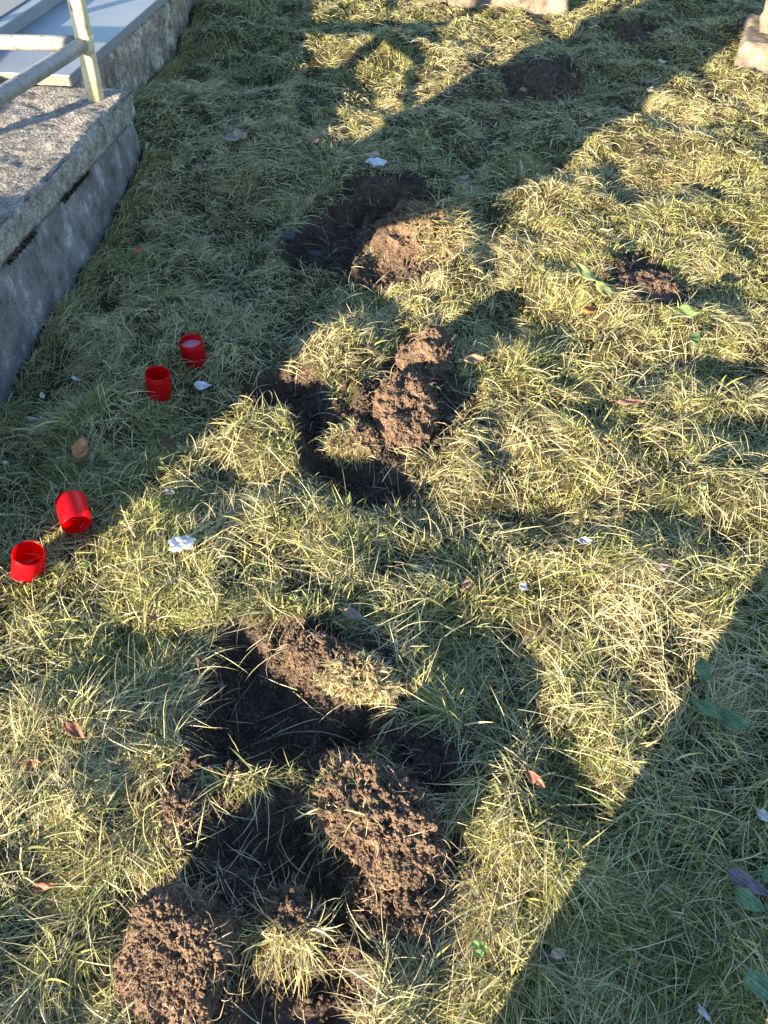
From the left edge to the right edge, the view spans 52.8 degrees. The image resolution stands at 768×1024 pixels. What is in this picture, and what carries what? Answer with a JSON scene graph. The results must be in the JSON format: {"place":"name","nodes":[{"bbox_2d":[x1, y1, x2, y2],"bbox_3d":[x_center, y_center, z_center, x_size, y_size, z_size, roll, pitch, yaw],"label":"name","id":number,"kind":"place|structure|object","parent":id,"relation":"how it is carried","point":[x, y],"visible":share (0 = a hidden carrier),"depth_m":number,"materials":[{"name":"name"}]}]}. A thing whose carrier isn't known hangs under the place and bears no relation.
{"place":"outdoors","nodes":[
{"label":"outdoors","id":0,"kind":"place"},
{"bbox_2d":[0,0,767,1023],"bbox_3d":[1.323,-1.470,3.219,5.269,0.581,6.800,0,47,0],"label":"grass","id":1,"kind":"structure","parent":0,"point":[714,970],"depth_m":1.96,"materials":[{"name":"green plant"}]},
{"bbox_2d":[10,541,45,582],"bbox_3d":[-0.872,0.120,1.889,0.102,0.099,0.084,0,47,0],"label":"grave candle jar","id":2,"kind":"object","parent":1,"relation":"on","point":[29,571],"visible":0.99,"depth_m":1.88,"materials":[{"name":"red plastic"}]},
{"bbox_2d":[19,758,40,766],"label":"dead leaf","id":3,"kind":"object","parent":1,"relation":"on","point":[34,761],"visible":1,"depth_m":1.56,"materials":[{"name":"brown plant"}]},
{"bbox_2d":[23,882,56,890],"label":"dead leaf","id":4,"kind":"object","parent":1,"relation":"on","point":[41,886],"visible":0.98,"depth_m":1.46,"materials":[{"name":"brown plant"}]},
{"bbox_2d":[58,715,85,737],"bbox_3d":[-0.640,0.440,1.584,0.081,0.015,0.027,29,54,25],"label":"dead leaf","id":5,"kind":"object","parent":1,"relation":"on","point":[73,728],"visible":1,"depth_m":1.58,"materials":[{"name":"brown plant"}]},
{"bbox_2d":[130,246,141,251],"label":"dead leaf","id":6,"kind":"object","parent":1,"relation":"on","point":[137,248],"visible":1,"depth_m":2.80,"materials":[{"name":"brown plant"}]},
{"bbox_2d":[145,615,158,620],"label":"dead leaf","id":7,"kind":"object","parent":1,"relation":"on","point":[152,617],"visible":1,"depth_m":1.82,"materials":[{"name":"brown plant"}]},
{"bbox_2d":[158,635,169,653],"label":"weed leaf","id":8,"kind":"object","parent":1,"relation":"on","point":[166,639],"visible":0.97,"depth_m":1.80,"materials":[{"name":"green plant"}]},
{"bbox_2d":[164,489,174,493],"bbox_3d":[-0.572,-0.053,2.060,0.022,0.007,0.025,-28,53,-24],"label":"paper scrap","id":9,"kind":"object","parent":1,"relation":"on","point":[168,491],"visible":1,"depth_m":2.06,"materials":[{"name":"white paper"}]},
{"bbox_2d":[167,535,195,552],"bbox_3d":[-0.497,0.079,1.899,0.066,0.033,0.052,0,47,0],"label":"foil ball","id":10,"kind":"object","parent":1,"relation":"on","point":[179,544],"visible":1,"depth_m":1.89,"materials":[{"name":"silver metal"}]},
{"bbox_2d":[179,334,205,368],"bbox_3d":[-0.598,-0.502,2.420,0.074,0.088,0.076,0,47,0],"label":"grave candle jar","id":11,"kind":"object","parent":1,"relation":"on","point":[192,349],"visible":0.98,"depth_m":2.41,"materials":[{"name":"red plastic"}]},
{"bbox_2d":[275,134,285,138],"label":"dead leaf","id":12,"kind":"object","parent":1,"relation":"on","point":[279,136],"visible":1,"depth_m":3.32,"materials":[{"name":"grey plant"}]},
{"bbox_2d":[337,608,362,618],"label":"dead leaf","id":13,"kind":"object","parent":1,"relation":"on","point":[351,613],"visible":1,"depth_m":1.81,"materials":[{"name":"grey plant"}]},
{"bbox_2d":[366,157,386,167],"bbox_3d":[-0.029,-1.406,3.118,0.080,0.033,0.058,-17,49,-16],"label":"foil ball","id":14,"kind":"object","parent":1,"relation":"on","point":[374,162],"visible":1,"depth_m":3.11,"materials":[{"name":"silver metal"}]},
{"bbox_2d":[461,579,470,589],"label":"dead leaf","id":15,"kind":"object","parent":1,"relation":"on","point":[465,585],"visible":1,"depth_m":1.88,"materials":[{"name":"plant"}]},
{"bbox_2d":[457,354,484,363],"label":"dead leaf","id":16,"kind":"object","parent":1,"relation":"on","point":[474,358],"visible":1,"depth_m":2.44,"materials":[{"name":"plant"}]},
{"bbox_2d":[519,582,527,589],"bbox_3d":[0.343,0.182,1.898,0.022,0.011,0.021,0,47,0],"label":"paper scrap","id":17,"kind":"object","parent":1,"relation":"on","point":[522,585],"visible":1,"depth_m":1.90,"materials":[{"name":"white paper"}]},
{"bbox_2d":[546,948,566,958],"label":"dead leaf","id":18,"kind":"object","parent":1,"relation":"on","point":[557,953],"visible":1,"depth_m":1.38,"materials":[{"name":"grey plant"}]},
{"bbox_2d":[575,536,591,543],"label":"dead leaf","id":19,"kind":"object","parent":1,"relation":"on","point":[584,540],"visible":1,"depth_m":1.92,"materials":[{"name":"white plant"}]},
{"bbox_2d":[586,111,594,118],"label":"dead leaf","id":20,"kind":"object","parent":1,"relation":"on","point":[589,114],"visible":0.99,"depth_m":3.49,"materials":[{"name":"beige plant"}]},
{"bbox_2d":[611,398,641,404],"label":"dead leaf","id":21,"kind":"object","parent":1,"relation":"on","point":[626,401],"visible":1,"depth_m":2.25,"materials":[{"name":"brown plant"}]},
{"bbox_2d":[627,953,638,966],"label":"dead leaf","id":22,"kind":"object","parent":1,"relation":"on","point":[633,961],"visible":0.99,"depth_m":1.39,"materials":[{"name":"plant"}]},
{"bbox_2d":[652,563,668,570],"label":"dead leaf","id":23,"kind":"object","parent":1,"relation":"on","point":[658,567],"visible":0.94,"depth_m":1.83,"materials":[{"name":"beige plant"}]},
{"bbox_2d":[697,482,706,488],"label":"dead leaf","id":24,"kind":"object","parent":1,"relation":"on","point":[702,485],"visible":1,"depth_m":2.00,"materials":[{"name":"green plant"}]},
{"bbox_2d":[693,656,711,687],"bbox_3d":[0.708,0.358,1.714,0.041,0.020,0.093,0,47,0],"label":"weed leaf","id":25,"kind":"object","parent":1,"relation":"on","point":[700,666],"visible":1,"depth_m":1.72,"materials":[{"name":"green plant"}]},
{"bbox_2d":[697,1002,711,1023],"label":"dead leaf","id":26,"kind":"object","parent":1,"relation":"on","point":[704,1013],"visible":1,"depth_m":1.33,"materials":[{"name":"grey plant"}]},
{"bbox_2d":[689,696,740,729],"bbox_3d":[0.705,0.424,1.648,0.108,0.022,0.053,19,50,17],"label":"weed leaf","id":27,"kind":"object","parent":1,"relation":"on","point":[708,708],"visible":1,"depth_m":1.65,"materials":[{"name":"green plant"}]},
{"bbox_2d":[715,709,751,730],"bbox_3d":[0.727,0.442,1.645,0.106,0.018,0.047,0,47,0],"label":"weed leaf","id":28,"kind":"object","parent":1,"relation":"on","point":[741,721],"visible":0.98,"depth_m":1.64,"materials":[{"name":"green plant"}]},
{"bbox_2d":[711,858,767,895],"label":"dead leaf","id":29,"kind":"object","parent":1,"relation":"on","point":[738,877],"visible":1,"depth_m":1.45,"materials":[{"name":"plant"}]},
{"bbox_2d":[723,882,765,911],"bbox_3d":[0.664,0.711,1.425,0.076,0.016,0.037,11,48,10],"label":"weed leaf","id":30,"kind":"object","parent":1,"relation":"on","point":[747,896],"visible":1,"depth_m":1.42,"materials":[{"name":"green plant"}]},
{"bbox_2d":[730,964,767,1000],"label":"weed leaf","id":31,"kind":"object","parent":1,"relation":"on","point":[756,982],"visible":1,"depth_m":1.32,"materials":[{"name":"green plant"}]},
{"bbox_2d":[761,864,767,884],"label":"weed leaf","id":32,"kind":"object","parent":1,"relation":"on","point":[764,876],"visible":1,"depth_m":1.45,"materials":[{"name":"green plant"}]},
{"bbox_2d":[0,0,767,1023],"bbox_3d":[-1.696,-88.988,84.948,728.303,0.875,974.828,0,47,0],"label":"ground","id":33,"kind":"structure","parent":0,"point":[316,228],"depth_m":2.29,"materials":[{"name":"green plant"}]},
{"bbox_2d":[0,83,139,404],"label":"concrete plinth","id":34,"kind":"structure","parent":33,"relation":"on","point":[69,157],"depth_m":2.65,"materials":[{"name":"grey"}]},
{"bbox_2d":[0,0,103,107],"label":"tube railing","id":35,"kind":"object","parent":34,"relation":"on","point":[68,49],"visible":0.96,"depth_m":2.77,"materials":[{"name":"grey metal"}]},
{"bbox_2d":[55,490,90,533],"bbox_3d":[-0.797,-0.001,1.984,0.075,0.085,0.097,-18,50,-16],"label":"grave candle jar","id":36,"kind":"object","parent":33,"relation":"on","point":[70,505],"visible":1,"depth_m":1.97,"materials":[{"name":"red plastic"}]},
{"bbox_2d":[72,436,87,465],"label":"dead leaf","id":37,"kind":"object","parent":33,"relation":"on","point":[79,448],"visible":1,"depth_m":2.15,"materials":[{"name":"brown plant"}]},
{"bbox_2d":[78,562,89,567],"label":"dead leaf","id":38,"kind":"object","parent":33,"relation":"on","point":[85,565],"visible":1,"depth_m":1.91,"materials":[{"name":"green plant"}]},
{"bbox_2d":[0,0,198,93],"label":"granite grave","id":39,"kind":"object","parent":33,"relation":"on","point":[135,41],"visible":0.24,"depth_m":3.52,"materials":[{"name":"stone"}]},
{"bbox_2d":[145,365,171,401],"bbox_3d":[-0.673,-0.382,2.308,0.082,0.094,0.075,0,47,0],"label":"grave candle jar","id":40,"kind":"object","parent":33,"relation":"on","point":[158,381],"visible":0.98,"depth_m":2.30,"materials":[{"name":"red plastic"}]},
{"bbox_2d":[160,438,174,446],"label":"dead leaf","id":41,"kind":"object","parent":33,"relation":"on","point":[170,442],"visible":1,"depth_m":2.20,"materials":[{"name":"brown plant"}]},
{"bbox_2d":[97,862,259,1023],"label":"soil clod","id":42,"kind":"object","parent":33,"relation":"on","point":[176,957],"visible":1,"depth_m":1.31,"materials":[{"name":"brown soil"}]},
{"bbox_2d":[144,765,221,850],"bbox_3d":[-0.394,0.589,1.541,0.177,0.107,0.173,0,47,0],"label":"soil clod","id":43,"kind":"object","parent":33,"relation":"on","point":[175,803],"visible":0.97,"depth_m":1.52,"materials":[{"name":"brown soil"}]},
{"bbox_2d":[194,169,202,174],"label":"dead leaf","id":44,"kind":"object","parent":33,"relation":"on","point":[200,172],"visible":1,"depth_m":3.13,"materials":[{"name":"brown plant"}]},
{"bbox_2d":[194,381,210,389],"bbox_3d":[-0.556,-0.389,2.366,0.046,0.015,0.035,-28,53,-24],"label":"paper scrap","id":45,"kind":"object","parent":33,"relation":"on","point":[200,385],"visible":1,"depth_m":2.37,"materials":[{"name":"white paper"}]},
{"bbox_2d":[218,680,223,694],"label":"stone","id":46,"kind":"object","parent":33,"relation":"on","point":[219,689],"visible":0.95,"depth_m":1.80,"materials":[{"name":"grey stone"}]},
{"bbox_2d":[215,128,246,142],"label":"dead leaf","id":47,"kind":"object","parent":33,"relation":"on","point":[237,134],"visible":1,"depth_m":3.29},
{"bbox_2d":[281,231,294,239],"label":"stone","id":48,"kind":"object","parent":33,"relation":"on","point":[287,235],"visible":1,"depth_m":2.96,"materials":[{"name":"grey stone"}]},
{"bbox_2d":[230,866,347,1002],"bbox_3d":[-0.194,0.758,1.401,0.276,0.142,0.235,0,47,0],"label":"soil clod","id":49,"kind":"object","parent":33,"relation":"on","point":[286,921],"visible":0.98,"depth_m":1.39,"materials":[{"name":"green plant"}]},
{"bbox_2d":[115,168,473,1022],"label":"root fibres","id":50,"kind":"object","parent":33,"relation":"on","point":[311,736],"visible":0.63,"depth_m":1.65,"materials":[{"name":"brown plant"}]},
{"bbox_2d":[306,250,321,256],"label":"stone","id":51,"kind":"object","parent":33,"relation":"on","point":[317,253],"visible":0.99,"depth_m":3.03,"materials":[{"name":"grey stone"}]},
{"bbox_2d":[265,612,417,723],"bbox_3d":[-0.101,0.341,1.738,0.391,0.146,0.178,22,51,19],"label":"soil clod","id":52,"kind":"object","parent":33,"relation":"on","point":[330,662],"visible":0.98,"depth_m":1.70,"materials":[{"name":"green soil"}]},
{"bbox_2d":[316,416,393,481],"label":"soil clod","id":53,"kind":"object","parent":33,"relation":"on","point":[351,443],"visible":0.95,"depth_m":2.20,"materials":[{"name":"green plant"}]},
{"bbox_2d":[359,151,379,156],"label":"dead leaf","id":54,"kind":"object","parent":33,"relation":"on","point":[374,154],"visible":1,"depth_m":3.00,"materials":[{"name":"beige plant"}]},
{"bbox_2d":[289,741,471,908],"bbox_3d":[-0.012,0.606,1.516,0.277,0.178,0.404,-33,55,-27],"label":"soil clod","id":55,"kind":"object","parent":33,"relation":"on","point":[377,821],"visible":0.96,"depth_m":1.47,"materials":[{"name":"brown soil"}]},
{"bbox_2d":[336,174,434,238],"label":"soil clod","id":56,"kind":"object","parent":33,"relation":"on","point":[380,196],"visible":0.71,"depth_m":3.00,"materials":[{"name":"brown soil"}]},
{"bbox_2d":[346,863,462,973],"bbox_3d":[0.045,0.745,1.454,0.220,0.123,0.236,-27,52,-23],"label":"soil clod","id":57,"kind":"object","parent":33,"relation":"on","point":[408,909],"visible":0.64,"depth_m":1.43,"materials":[{"name":"brown soil"}]},
{"bbox_2d":[361,365,451,458],"bbox_3d":[0.061,-0.281,2.300,0.286,0.186,0.352,0,47,0],"label":"soil clod","id":58,"kind":"object","parent":33,"relation":"on","point":[405,414],"visible":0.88,"depth_m":2.25,"materials":[{"name":"brown soil"}]},
{"bbox_2d":[109,162,716,1023],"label":"soil crumbs","id":59,"kind":"object","parent":33,"relation":"on","point":[251,748],"visible":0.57,"depth_m":1.70,"materials":[{"name":"brown soil"}]},
{"bbox_2d":[357,187,485,278],"bbox_3d":[0.145,-1.025,2.865,0.498,0.317,0.420,0,47,0],"label":"soil clod","id":60,"kind":"object","parent":33,"relation":"on","point":[411,230],"visible":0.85,"depth_m":2.82,"materials":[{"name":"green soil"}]},
{"bbox_2d":[391,321,462,391],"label":"soil clod","id":61,"kind":"object","parent":33,"relation":"on","point":[427,353],"visible":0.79,"depth_m":2.40,"materials":[{"name":"brown soil"}]},
{"bbox_2d":[395,725,501,791],"bbox_3d":[0.139,0.523,1.639,0.243,0.070,0.135,13,48,11],"label":"soil clod","id":62,"kind":"object","parent":33,"relation":"on","point":[450,764],"visible":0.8,"depth_m":1.63,"materials":[{"name":"brown soil"}]},
{"bbox_2d":[472,940,486,957],"bbox_3d":[0.172,0.800,1.407,0.028,0.040,0.029,0,47,0],"label":"clover","id":63,"kind":"object","parent":33,"relation":"on","point":[477,951],"visible":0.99,"depth_m":1.39,"materials":[{"name":"green plant"}]},
{"bbox_2d":[447,0,569,16],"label":"stone kerb","id":64,"kind":"structure","parent":33,"relation":"on","point":[536,7],"depth_m":4.54,"materials":[{"name":"beige stone"}]},
{"bbox_2d":[519,763,545,787],"bbox_3d":[0.299,0.534,1.564,0.066,0.016,0.020,24,52,21],"label":"dead leaf","id":65,"kind":"object","parent":33,"relation":"on","point":[534,778],"visible":1,"depth_m":1.56,"materials":[{"name":"brown plant"}]},
{"bbox_2d":[479,53,603,110],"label":"mole hill","id":66,"kind":"structure","parent":33,"relation":"on","point":[546,79],"depth_m":3.72,"materials":[{"name":"soil"}]},
{"bbox_2d":[539,950,564,968],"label":"stone","id":67,"kind":"object","parent":33,"relation":"on","point":[550,958],"visible":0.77,"depth_m":1.39,"materials":[{"name":"grey stone"}]},
{"bbox_2d":[582,306,594,312],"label":"dead leaf","id":68,"kind":"object","parent":33,"relation":"on","point":[588,309],"visible":1,"depth_m":2.61,"materials":[{"name":"brown plant"}]},
{"bbox_2d":[595,277,614,302],"bbox_3d":[0.739,-0.742,2.584,0.051,0.036,0.111,0,47,0],"label":"weed leaf","id":69,"kind":"object","parent":33,"relation":"on","point":[605,290],"visible":0.98,"depth_m":2.59,"materials":[{"name":"green plant"}]},
{"bbox_2d":[574,263,611,291],"bbox_3d":[0.707,-0.788,2.605,0.054,0.028,0.188,-29,53,-24],"label":"weed leaf","id":70,"kind":"object","parent":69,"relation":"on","point":[585,272],"visible":1,"depth_m":2.62,"materials":[{"name":"green plant"}]},
{"bbox_2d":[597,12,669,59],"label":"mole hill","id":71,"kind":"structure","parent":33,"relation":"on","point":[626,31],"depth_m":4.26,"materials":[{"name":"soil"}]},
{"bbox_2d":[594,261,695,310],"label":"soil clod","id":72,"kind":"object","parent":33,"relation":"on","point":[662,285],"visible":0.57,"depth_m":2.69,"materials":[{"name":"brown soil"}]},
{"bbox_2d":[667,304,702,316],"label":"weed leaf","id":73,"kind":"object","parent":33,"relation":"on","point":[688,310],"visible":1,"depth_m":2.48,"materials":[{"name":"green plant"}]},
{"bbox_2d":[689,331,700,343],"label":"weed leaf","id":74,"kind":"object","parent":33,"relation":"on","point":[695,337],"visible":1,"depth_m":2.45,"materials":[{"name":"green plant"}]},
{"bbox_2d":[733,0,767,76],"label":"weathered stone post","id":75,"kind":"object","parent":33,"relation":"on","point":[752,52],"visible":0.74,"depth_m":4.03,"materials":[{"name":"beige stone"}]},
{"bbox_2d":[754,806,767,821],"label":"dead leaf","id":76,"kind":"object","parent":33,"relation":"on","point":[762,814],"visible":1,"depth_m":1.53,"materials":[{"name":"grey plant"}]}
]}

